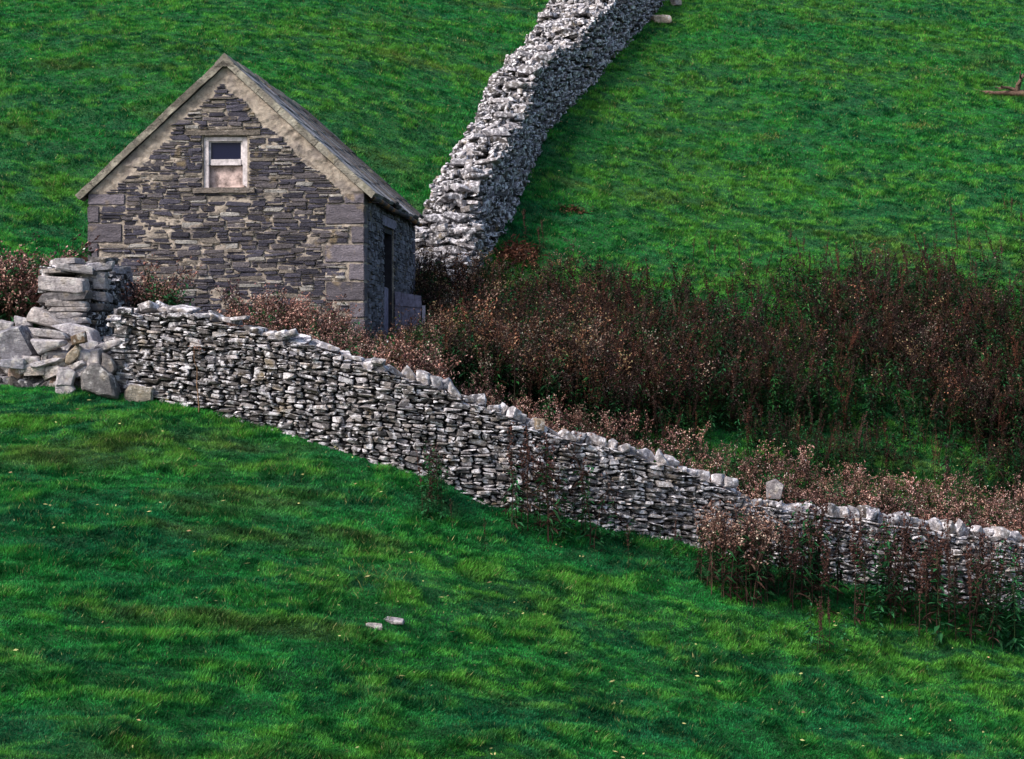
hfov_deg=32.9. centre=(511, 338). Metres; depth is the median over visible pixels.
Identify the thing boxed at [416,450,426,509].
leafy weed
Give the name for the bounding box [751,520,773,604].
seeded weed
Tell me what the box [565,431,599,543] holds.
leafy weed
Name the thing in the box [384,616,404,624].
stone
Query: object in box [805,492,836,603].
dock plant
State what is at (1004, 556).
dock plant
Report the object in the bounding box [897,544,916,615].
dock plant
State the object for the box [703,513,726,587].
seeded weed
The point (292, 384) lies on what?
dry stone wall
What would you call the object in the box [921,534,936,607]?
dock plant
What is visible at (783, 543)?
seeded weed
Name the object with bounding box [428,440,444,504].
leafy weed
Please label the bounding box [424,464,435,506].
leafy weed
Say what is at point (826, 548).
dock plant
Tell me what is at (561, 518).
leafy weed
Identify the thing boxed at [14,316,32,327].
fallen stone
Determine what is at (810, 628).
dock plant
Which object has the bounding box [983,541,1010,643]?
dock plant
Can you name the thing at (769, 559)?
seeded weed
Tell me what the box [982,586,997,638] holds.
dock plant
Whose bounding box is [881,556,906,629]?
dock plant
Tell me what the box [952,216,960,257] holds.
dock plant
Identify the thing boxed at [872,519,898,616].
dock plant
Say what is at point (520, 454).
leafy weed
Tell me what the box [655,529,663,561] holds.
leafy weed
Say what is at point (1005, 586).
dock plant
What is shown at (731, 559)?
seeded weed
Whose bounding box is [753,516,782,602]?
seeded weed
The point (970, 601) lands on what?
dock plant
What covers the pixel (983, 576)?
dock plant
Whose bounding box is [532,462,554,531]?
leafy weed
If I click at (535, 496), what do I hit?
leafy weed
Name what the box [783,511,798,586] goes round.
dock plant
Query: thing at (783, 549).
seeded weed
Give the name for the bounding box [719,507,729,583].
seeded weed
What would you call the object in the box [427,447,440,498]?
leafy weed
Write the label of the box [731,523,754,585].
seeded weed
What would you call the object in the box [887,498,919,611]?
dock plant
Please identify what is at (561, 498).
leafy weed
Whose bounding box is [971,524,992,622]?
dock plant
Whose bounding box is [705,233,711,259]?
dock plant
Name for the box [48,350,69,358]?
fallen stone
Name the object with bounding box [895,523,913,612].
dock plant
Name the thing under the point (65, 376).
fallen stone
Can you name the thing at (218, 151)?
window
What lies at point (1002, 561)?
dock plant
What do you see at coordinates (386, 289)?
half door
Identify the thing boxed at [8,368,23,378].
fallen stone
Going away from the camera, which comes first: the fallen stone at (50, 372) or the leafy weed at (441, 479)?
the leafy weed at (441, 479)
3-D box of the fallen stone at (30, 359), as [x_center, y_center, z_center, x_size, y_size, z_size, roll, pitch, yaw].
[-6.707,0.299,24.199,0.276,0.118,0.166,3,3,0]
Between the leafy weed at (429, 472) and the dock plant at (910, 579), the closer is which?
the leafy weed at (429, 472)
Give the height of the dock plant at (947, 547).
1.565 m
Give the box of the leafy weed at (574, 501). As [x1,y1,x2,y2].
[568,479,581,531]
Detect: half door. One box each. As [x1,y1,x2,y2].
[383,287,387,341]
[395,292,424,337]
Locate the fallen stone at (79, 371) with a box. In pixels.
[75,365,86,378]
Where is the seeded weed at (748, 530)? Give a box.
[743,510,758,577]
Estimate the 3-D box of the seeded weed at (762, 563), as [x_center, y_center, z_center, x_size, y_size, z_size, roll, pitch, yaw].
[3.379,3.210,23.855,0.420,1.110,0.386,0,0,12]
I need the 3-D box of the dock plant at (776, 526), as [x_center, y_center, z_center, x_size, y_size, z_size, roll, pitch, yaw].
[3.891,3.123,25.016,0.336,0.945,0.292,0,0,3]
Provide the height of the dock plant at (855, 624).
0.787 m
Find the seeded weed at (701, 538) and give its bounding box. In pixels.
[693,505,707,574]
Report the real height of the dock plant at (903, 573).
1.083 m
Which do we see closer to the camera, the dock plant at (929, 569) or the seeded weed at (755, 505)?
the seeded weed at (755, 505)
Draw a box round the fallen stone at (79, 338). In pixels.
[70,331,87,344]
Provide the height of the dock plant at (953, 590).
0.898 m
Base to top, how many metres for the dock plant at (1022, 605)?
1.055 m
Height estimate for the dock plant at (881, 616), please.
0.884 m
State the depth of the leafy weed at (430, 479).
22.80 m
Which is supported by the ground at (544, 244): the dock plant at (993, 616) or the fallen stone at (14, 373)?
the dock plant at (993, 616)
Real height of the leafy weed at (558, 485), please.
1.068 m
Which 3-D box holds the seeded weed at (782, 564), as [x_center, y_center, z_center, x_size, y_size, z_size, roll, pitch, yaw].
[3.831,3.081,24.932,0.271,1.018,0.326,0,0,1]
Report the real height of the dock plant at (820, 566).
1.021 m
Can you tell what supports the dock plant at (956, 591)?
on the ground at (544, 244)
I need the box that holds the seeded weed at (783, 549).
[773,524,787,580]
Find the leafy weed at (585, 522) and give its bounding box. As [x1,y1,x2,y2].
[575,457,600,542]
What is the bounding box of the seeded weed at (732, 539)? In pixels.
[726,513,745,574]
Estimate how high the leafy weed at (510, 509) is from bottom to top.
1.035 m
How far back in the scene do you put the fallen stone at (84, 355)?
24.13 m
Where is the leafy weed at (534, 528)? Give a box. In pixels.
[528,490,539,530]
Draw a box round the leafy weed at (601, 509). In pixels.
[590,472,614,550]
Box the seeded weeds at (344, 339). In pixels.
[211,279,472,390]
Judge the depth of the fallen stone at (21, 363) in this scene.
24.09 m
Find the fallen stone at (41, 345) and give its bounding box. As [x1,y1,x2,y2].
[30,338,67,354]
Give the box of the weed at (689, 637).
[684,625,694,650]
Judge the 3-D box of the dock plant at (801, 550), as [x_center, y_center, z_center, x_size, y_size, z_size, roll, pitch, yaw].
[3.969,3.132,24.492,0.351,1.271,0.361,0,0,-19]
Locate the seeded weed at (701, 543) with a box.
[694,504,716,582]
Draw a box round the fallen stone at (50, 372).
[42,365,62,380]
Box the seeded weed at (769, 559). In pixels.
[763,535,779,589]
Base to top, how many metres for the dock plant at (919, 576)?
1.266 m
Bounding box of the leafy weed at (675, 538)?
[672,529,679,555]
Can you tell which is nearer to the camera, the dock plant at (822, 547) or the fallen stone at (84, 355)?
the fallen stone at (84, 355)
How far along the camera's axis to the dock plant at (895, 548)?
25.62 m
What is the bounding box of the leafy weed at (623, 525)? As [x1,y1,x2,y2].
[619,517,626,543]
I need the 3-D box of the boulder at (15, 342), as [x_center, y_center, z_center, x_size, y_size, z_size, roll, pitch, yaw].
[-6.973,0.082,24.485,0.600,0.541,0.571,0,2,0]
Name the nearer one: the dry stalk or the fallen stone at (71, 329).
the dry stalk
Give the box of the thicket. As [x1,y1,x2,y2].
[374,230,1023,502]
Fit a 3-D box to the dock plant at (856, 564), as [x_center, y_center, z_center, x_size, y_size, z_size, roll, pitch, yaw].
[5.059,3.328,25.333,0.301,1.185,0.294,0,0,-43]
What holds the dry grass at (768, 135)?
on the ground at (544, 244)
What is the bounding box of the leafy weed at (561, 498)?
[556,471,573,530]
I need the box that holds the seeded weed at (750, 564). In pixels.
[739,517,761,604]
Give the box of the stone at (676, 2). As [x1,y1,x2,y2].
[670,0,681,5]
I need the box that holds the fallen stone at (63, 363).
[51,355,67,366]
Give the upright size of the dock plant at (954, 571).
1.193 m
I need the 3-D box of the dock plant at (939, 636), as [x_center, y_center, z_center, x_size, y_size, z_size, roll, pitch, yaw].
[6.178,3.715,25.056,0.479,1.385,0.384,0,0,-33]
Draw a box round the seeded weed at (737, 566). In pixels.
[720,523,745,600]
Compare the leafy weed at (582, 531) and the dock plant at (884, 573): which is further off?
the dock plant at (884, 573)
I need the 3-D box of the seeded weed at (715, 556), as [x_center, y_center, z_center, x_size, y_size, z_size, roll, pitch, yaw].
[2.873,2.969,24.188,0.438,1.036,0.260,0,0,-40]
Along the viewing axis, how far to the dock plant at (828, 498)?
25.09 m
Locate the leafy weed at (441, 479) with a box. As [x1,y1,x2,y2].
[434,463,445,517]
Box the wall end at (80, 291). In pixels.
[37,256,141,342]
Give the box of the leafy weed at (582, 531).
[575,480,594,532]
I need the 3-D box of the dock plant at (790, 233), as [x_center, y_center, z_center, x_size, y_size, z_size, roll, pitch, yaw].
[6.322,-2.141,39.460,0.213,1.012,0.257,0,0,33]
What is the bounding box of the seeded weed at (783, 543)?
[773,519,788,594]
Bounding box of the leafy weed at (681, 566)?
[673,528,684,567]
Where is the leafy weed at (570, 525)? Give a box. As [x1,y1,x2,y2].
[554,465,573,537]
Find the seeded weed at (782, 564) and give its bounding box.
[769,517,785,584]
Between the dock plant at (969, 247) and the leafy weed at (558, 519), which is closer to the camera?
the leafy weed at (558, 519)
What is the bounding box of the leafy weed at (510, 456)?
[505,422,527,528]
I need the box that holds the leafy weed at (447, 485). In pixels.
[442,469,452,503]
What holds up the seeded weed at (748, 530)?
on the ground at (544, 244)
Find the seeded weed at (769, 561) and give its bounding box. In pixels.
[756,525,776,583]
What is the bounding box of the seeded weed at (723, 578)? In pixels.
[715,524,741,599]
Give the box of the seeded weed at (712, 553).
[702,510,724,594]
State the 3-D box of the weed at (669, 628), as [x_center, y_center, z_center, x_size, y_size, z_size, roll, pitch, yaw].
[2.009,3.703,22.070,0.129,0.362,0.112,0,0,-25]
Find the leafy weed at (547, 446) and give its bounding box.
[544,432,560,526]
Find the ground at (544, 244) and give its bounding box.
[0,0,1023,758]
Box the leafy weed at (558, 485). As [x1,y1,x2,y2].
[551,467,565,541]
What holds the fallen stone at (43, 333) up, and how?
on the fallen stone at (41, 345)
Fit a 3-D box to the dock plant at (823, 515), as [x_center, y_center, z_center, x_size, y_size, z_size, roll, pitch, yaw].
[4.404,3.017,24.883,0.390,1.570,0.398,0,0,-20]
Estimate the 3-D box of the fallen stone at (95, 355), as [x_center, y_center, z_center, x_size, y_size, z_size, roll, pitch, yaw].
[-5.818,0.349,24.233,0.237,0.424,0.250,0,-3,13]
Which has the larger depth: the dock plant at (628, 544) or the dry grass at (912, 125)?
the dry grass at (912, 125)
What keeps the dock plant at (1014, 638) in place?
on the ground at (544, 244)
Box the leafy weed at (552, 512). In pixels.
[525,439,559,541]
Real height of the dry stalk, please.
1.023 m
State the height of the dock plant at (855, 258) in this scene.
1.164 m
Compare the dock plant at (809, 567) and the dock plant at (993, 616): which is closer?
the dock plant at (809, 567)
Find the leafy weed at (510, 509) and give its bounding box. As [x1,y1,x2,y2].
[505,451,525,521]
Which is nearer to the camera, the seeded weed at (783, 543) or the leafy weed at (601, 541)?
the leafy weed at (601, 541)
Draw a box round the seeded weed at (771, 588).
[755,514,779,598]
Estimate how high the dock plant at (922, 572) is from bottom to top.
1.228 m
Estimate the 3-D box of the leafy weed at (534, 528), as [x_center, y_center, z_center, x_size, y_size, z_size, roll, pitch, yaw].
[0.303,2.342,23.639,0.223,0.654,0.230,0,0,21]
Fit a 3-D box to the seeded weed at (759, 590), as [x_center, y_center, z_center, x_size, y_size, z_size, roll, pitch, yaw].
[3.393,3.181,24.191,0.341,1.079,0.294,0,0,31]
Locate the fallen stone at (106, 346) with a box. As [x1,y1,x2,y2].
[94,340,121,352]
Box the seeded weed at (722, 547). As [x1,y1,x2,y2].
[715,500,730,599]
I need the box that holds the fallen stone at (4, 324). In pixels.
[0,319,14,330]
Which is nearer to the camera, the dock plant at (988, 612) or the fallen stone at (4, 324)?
the fallen stone at (4, 324)
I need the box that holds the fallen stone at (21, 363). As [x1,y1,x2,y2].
[0,358,26,369]
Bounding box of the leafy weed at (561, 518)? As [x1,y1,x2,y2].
[553,496,571,546]
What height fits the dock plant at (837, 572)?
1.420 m
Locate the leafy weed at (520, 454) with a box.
[515,450,531,521]
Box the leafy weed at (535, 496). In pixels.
[528,465,542,527]
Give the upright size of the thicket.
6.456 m
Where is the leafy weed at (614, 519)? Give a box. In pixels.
[610,493,620,540]
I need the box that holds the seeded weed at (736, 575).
[724,521,752,600]
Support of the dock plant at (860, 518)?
on the ground at (544, 244)
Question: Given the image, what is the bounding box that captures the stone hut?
[75,53,424,345]
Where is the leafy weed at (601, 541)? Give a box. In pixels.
[598,526,604,552]
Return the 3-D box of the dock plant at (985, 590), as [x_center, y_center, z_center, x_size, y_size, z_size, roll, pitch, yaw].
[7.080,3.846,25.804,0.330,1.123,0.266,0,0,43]
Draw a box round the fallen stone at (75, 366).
[66,360,86,370]
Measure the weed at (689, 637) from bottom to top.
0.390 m
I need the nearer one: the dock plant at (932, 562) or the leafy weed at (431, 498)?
the leafy weed at (431, 498)
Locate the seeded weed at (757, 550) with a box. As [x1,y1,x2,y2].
[744,521,764,588]
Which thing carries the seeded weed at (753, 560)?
on the ground at (544, 244)
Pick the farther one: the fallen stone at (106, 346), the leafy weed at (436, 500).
the fallen stone at (106, 346)
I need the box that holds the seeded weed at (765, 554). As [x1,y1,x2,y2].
[755,532,775,587]
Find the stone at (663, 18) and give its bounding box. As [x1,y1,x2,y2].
[650,15,671,23]
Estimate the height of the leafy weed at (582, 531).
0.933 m
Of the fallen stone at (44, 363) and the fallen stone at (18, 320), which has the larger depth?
the fallen stone at (18, 320)
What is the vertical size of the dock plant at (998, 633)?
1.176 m
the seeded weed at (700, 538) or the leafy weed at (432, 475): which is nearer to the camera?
the leafy weed at (432, 475)
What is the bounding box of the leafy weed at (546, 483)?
[531,430,555,542]
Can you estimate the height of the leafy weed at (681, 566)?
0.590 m
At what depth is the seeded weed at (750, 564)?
23.93 m
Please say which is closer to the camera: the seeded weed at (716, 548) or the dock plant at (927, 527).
the seeded weed at (716, 548)
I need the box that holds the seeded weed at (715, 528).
[705,501,724,576]
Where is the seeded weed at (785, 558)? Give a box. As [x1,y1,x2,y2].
[771,535,792,597]
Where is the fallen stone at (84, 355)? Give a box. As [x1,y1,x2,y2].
[78,349,90,364]
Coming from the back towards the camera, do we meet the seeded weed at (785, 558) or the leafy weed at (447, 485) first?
the seeded weed at (785, 558)
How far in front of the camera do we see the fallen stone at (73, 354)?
24.08 m
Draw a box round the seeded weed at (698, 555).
[693,505,714,578]
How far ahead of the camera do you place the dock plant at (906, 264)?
37.75 m
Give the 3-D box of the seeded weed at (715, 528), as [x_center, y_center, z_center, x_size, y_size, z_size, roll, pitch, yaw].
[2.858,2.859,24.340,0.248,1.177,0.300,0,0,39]
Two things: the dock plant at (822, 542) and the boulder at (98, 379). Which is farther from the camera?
the dock plant at (822, 542)
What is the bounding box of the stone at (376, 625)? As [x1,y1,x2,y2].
[366,623,381,629]
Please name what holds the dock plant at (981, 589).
on the ground at (544, 244)
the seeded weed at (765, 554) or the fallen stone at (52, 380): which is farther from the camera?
the seeded weed at (765, 554)
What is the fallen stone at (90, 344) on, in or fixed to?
on the fallen stone at (106, 346)
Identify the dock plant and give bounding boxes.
[625,524,631,568]
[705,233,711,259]
[773,523,788,584]
[781,516,806,601]
[782,528,802,603]
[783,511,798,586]
[785,223,793,262]
[788,528,801,599]
[789,514,816,607]
[789,520,802,610]
[790,531,805,596]
[793,503,825,595]
[794,496,819,588]
[795,499,816,595]
[800,521,822,601]
[803,506,825,596]
[803,592,818,646]
[804,522,818,604]
[805,489,831,595]
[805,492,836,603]
[807,527,826,582]
[810,531,825,597]
[810,548,831,612]
[811,521,833,598]
[813,613,824,654]
[814,495,833,598]
[814,598,829,653]
[815,597,826,652]
[818,536,840,615]
[819,526,833,606]
[822,230,830,274]
[824,507,850,600]
[824,598,835,651]
[826,245,835,276]
[829,511,851,603]
[839,608,853,656]
[848,514,870,624]
[849,542,880,622]
[849,588,862,640]
[850,241,858,287]
[850,523,880,621]
[851,527,867,602]
[851,535,863,606]
[854,511,865,594]
[860,529,885,605]
[865,532,890,620]
[871,585,887,637]
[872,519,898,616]
[873,525,897,624]
[874,561,890,619]
[876,527,894,610]
[877,503,911,595]
[878,504,900,591]
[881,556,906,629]
[883,539,908,628]
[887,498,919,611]
[887,554,912,615]
[889,525,906,592]
[894,513,912,617]
[894,554,905,617]
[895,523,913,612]
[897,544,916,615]
[899,545,922,622]
[903,522,926,626]
[905,251,910,290]
[907,555,930,636]
[908,545,927,625]
[916,536,936,611]
[917,522,938,613]
[918,541,936,625]
[920,571,935,633]
[921,513,953,628]
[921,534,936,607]
[921,539,945,626]
[923,531,948,635]
[928,549,954,644]
[929,558,942,609]
[935,534,946,612]
[940,532,960,630]
[942,515,962,615]
[944,563,963,640]
[945,573,959,627]
[949,198,954,235]
[949,549,963,622]
[949,560,962,617]
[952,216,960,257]
[955,544,980,637]
[962,532,990,606]
[962,567,978,634]
[963,523,988,620]
[964,537,999,642]
[965,226,974,270]
[966,557,987,618]
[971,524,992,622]
[971,581,993,645]
[972,549,992,642]
[972,560,982,625]
[973,563,992,627]
[976,563,1001,630]
[977,539,1007,627]
[979,242,988,275]
[980,579,1005,648]
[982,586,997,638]
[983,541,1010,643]
[984,581,1000,637]
[985,544,996,606]
[988,578,1008,650]
[990,538,1006,637]
[994,572,1010,628]
[998,234,1004,264]
[998,552,1012,618]
[1001,539,1023,639]
[1002,543,1023,621]
[1002,564,1023,649]
[1002,570,1023,639]
[1004,579,1021,632]
[1005,547,1023,629]
[1005,575,1023,649]
[1011,586,1023,635]
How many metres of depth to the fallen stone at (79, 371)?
24.13 m
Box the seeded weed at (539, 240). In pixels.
[537,227,543,256]
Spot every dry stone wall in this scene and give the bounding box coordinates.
[106,300,1023,611]
[414,0,669,283]
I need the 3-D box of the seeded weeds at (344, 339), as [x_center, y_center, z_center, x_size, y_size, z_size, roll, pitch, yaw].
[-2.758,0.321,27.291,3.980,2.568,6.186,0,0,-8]
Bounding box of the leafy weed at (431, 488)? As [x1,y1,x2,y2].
[423,470,436,513]
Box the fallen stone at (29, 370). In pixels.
[24,366,44,375]
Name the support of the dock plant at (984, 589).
on the ground at (544, 244)
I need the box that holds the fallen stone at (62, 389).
[54,381,75,394]
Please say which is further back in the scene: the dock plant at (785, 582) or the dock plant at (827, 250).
the dock plant at (827, 250)
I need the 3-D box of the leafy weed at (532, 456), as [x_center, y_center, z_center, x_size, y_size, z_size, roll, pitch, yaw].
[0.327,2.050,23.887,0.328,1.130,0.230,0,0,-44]
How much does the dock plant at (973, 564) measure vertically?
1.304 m
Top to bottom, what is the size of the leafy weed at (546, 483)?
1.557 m
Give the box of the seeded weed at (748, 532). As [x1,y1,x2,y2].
[734,502,762,601]
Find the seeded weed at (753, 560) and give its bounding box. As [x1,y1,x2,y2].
[748,528,762,588]
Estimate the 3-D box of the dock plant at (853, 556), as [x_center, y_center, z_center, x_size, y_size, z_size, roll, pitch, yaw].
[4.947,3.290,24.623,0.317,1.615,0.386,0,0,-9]
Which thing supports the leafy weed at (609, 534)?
on the ground at (544, 244)
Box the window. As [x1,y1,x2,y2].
[186,130,260,192]
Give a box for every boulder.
[0,325,40,358]
[80,362,119,398]
[124,385,153,401]
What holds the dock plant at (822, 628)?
on the ground at (544, 244)
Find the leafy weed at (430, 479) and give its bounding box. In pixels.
[423,476,431,511]
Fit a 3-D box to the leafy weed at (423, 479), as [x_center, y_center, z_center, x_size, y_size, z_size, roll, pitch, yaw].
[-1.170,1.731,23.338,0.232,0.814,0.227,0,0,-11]
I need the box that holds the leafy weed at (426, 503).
[421,487,432,521]
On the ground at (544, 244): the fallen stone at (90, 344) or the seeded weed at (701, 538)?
the seeded weed at (701, 538)
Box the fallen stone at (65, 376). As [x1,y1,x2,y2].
[55,367,75,385]
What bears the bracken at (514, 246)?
on the ground at (544, 244)
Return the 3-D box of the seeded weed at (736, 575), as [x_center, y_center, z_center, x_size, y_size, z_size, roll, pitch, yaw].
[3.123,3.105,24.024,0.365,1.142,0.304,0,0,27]
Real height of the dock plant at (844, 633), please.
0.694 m
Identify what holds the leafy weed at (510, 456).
on the ground at (544, 244)
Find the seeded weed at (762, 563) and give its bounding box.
[743,533,772,607]
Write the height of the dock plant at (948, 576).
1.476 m
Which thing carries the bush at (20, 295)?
on the ground at (544, 244)
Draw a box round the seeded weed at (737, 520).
[726,499,755,606]
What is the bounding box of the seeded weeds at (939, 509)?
[414,361,1023,535]
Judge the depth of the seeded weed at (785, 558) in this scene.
24.59 m
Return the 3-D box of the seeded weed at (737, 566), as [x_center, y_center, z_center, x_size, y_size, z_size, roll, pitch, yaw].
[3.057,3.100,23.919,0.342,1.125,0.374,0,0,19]
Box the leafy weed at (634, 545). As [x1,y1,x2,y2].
[628,519,636,547]
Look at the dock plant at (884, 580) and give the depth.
25.06 m
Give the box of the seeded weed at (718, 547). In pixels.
[702,506,729,588]
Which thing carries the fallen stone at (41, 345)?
on the fallen stone at (60, 353)
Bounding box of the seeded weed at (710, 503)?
[704,493,731,567]
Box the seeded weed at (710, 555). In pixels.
[701,531,722,585]
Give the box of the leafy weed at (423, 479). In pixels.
[417,440,429,495]
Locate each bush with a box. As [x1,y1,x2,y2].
[0,232,99,327]
[119,253,202,307]
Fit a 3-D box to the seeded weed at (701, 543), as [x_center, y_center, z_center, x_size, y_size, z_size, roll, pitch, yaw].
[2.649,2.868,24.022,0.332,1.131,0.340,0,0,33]
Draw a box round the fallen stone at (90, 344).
[79,340,98,349]
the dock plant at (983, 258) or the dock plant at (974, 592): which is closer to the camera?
the dock plant at (974, 592)
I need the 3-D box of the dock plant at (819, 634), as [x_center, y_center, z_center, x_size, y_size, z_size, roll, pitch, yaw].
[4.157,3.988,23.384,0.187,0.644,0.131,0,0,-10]
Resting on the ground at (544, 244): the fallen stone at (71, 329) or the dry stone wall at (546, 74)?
the dry stone wall at (546, 74)
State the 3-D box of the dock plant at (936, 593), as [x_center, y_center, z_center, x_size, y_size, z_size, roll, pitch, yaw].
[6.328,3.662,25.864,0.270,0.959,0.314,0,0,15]
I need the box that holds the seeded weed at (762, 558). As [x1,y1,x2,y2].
[745,513,774,602]
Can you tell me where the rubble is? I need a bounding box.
[0,336,119,387]
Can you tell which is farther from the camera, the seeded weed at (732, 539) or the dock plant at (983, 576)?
the dock plant at (983, 576)
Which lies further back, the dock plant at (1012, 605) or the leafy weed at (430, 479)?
the dock plant at (1012, 605)
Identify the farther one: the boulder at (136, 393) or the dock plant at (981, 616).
the dock plant at (981, 616)
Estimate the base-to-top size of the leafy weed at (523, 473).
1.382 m
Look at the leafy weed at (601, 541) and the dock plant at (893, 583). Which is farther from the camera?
the dock plant at (893, 583)
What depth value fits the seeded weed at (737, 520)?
23.98 m
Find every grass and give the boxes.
[324,509,414,620]
[752,131,779,140]
[892,120,944,130]
[911,62,975,74]
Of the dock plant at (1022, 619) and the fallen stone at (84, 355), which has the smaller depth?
the fallen stone at (84, 355)
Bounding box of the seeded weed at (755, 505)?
[739,490,770,587]
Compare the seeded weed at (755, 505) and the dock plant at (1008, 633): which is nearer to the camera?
the seeded weed at (755, 505)
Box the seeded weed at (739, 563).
[731,524,748,594]
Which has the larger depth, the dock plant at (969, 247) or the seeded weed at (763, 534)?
the dock plant at (969, 247)
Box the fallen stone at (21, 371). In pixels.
[17,363,29,374]
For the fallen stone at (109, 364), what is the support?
on the boulder at (98, 379)
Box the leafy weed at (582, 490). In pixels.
[571,456,587,533]
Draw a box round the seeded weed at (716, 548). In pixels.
[703,512,728,582]
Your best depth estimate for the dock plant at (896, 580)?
25.32 m
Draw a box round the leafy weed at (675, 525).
[672,514,678,550]
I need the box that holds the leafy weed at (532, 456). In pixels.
[528,449,544,520]
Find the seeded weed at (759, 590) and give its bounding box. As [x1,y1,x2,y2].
[744,527,767,603]
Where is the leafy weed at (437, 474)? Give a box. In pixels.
[429,446,446,505]
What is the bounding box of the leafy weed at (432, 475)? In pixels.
[426,454,439,506]
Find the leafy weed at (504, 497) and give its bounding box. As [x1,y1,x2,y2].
[500,454,517,517]
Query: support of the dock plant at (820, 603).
on the ground at (544, 244)
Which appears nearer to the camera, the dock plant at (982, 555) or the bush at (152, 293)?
the dock plant at (982, 555)
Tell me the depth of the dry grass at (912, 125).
47.22 m
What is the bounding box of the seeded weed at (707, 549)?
[698,521,719,579]
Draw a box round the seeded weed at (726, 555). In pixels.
[713,517,739,588]
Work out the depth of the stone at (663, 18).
52.40 m
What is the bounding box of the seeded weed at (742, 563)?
[732,527,749,598]
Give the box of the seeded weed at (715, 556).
[709,520,730,583]
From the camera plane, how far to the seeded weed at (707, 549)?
24.10 m
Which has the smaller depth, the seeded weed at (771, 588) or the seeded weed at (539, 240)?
the seeded weed at (771, 588)
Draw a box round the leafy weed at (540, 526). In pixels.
[531,467,547,529]
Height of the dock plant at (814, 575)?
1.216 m
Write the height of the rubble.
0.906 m
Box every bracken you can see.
[493,234,547,267]
[547,204,593,213]
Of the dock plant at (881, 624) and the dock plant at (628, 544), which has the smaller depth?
the dock plant at (628, 544)
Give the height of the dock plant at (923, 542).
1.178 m
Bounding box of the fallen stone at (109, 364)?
[102,353,116,373]
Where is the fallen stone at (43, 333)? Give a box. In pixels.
[28,327,69,338]
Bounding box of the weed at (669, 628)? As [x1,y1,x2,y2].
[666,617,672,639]
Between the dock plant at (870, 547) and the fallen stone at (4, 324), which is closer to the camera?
the fallen stone at (4, 324)
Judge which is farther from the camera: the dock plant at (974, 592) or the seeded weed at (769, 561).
the dock plant at (974, 592)
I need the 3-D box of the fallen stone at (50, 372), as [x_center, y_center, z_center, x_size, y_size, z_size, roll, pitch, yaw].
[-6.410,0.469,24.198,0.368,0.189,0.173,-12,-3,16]
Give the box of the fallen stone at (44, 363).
[30,358,65,367]
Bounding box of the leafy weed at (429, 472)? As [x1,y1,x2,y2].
[418,456,434,516]
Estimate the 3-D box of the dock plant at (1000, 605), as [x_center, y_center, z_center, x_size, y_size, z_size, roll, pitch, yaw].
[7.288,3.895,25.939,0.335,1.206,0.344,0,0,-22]
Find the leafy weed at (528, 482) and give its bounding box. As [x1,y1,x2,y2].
[517,426,539,530]
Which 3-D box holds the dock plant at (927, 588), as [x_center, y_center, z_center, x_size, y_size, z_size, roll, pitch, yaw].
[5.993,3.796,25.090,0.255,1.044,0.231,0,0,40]
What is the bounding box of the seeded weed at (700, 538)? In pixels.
[693,506,715,563]
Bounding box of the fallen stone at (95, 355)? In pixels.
[86,348,104,366]
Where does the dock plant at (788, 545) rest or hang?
on the ground at (544, 244)
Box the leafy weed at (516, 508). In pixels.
[510,462,524,529]
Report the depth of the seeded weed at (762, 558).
24.30 m
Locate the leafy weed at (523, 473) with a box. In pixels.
[510,431,533,530]
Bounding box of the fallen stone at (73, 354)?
[65,345,81,364]
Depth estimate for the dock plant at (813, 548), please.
24.66 m
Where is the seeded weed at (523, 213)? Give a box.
[522,209,530,236]
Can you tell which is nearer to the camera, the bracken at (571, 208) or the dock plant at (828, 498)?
the dock plant at (828, 498)
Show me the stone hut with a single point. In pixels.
(223, 168)
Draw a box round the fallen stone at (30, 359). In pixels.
[22,355,40,363]
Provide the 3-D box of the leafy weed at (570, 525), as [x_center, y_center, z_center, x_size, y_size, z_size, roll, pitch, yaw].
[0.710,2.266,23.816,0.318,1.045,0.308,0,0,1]
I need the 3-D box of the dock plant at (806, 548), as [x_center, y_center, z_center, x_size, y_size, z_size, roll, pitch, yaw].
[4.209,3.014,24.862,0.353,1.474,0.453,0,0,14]
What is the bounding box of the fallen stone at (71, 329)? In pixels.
[52,323,101,341]
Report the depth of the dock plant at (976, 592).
25.95 m
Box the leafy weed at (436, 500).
[429,465,444,516]
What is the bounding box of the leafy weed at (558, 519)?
[539,451,562,542]
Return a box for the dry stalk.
[188,340,204,412]
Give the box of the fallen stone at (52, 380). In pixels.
[48,377,55,386]
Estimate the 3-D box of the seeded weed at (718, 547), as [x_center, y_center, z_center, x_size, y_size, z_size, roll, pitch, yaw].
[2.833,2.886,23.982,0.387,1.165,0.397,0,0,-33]
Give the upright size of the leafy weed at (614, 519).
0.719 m
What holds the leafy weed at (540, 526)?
on the ground at (544, 244)
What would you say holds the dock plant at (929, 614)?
on the ground at (544, 244)
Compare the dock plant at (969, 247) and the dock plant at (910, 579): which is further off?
the dock plant at (969, 247)
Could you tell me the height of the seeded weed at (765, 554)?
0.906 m
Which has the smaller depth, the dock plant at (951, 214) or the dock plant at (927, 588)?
the dock plant at (927, 588)
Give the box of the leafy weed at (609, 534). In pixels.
[604,498,617,539]
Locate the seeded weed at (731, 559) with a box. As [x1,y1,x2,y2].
[720,523,741,593]
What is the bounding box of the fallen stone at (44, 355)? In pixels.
[41,351,48,360]
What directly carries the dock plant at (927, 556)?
on the ground at (544, 244)

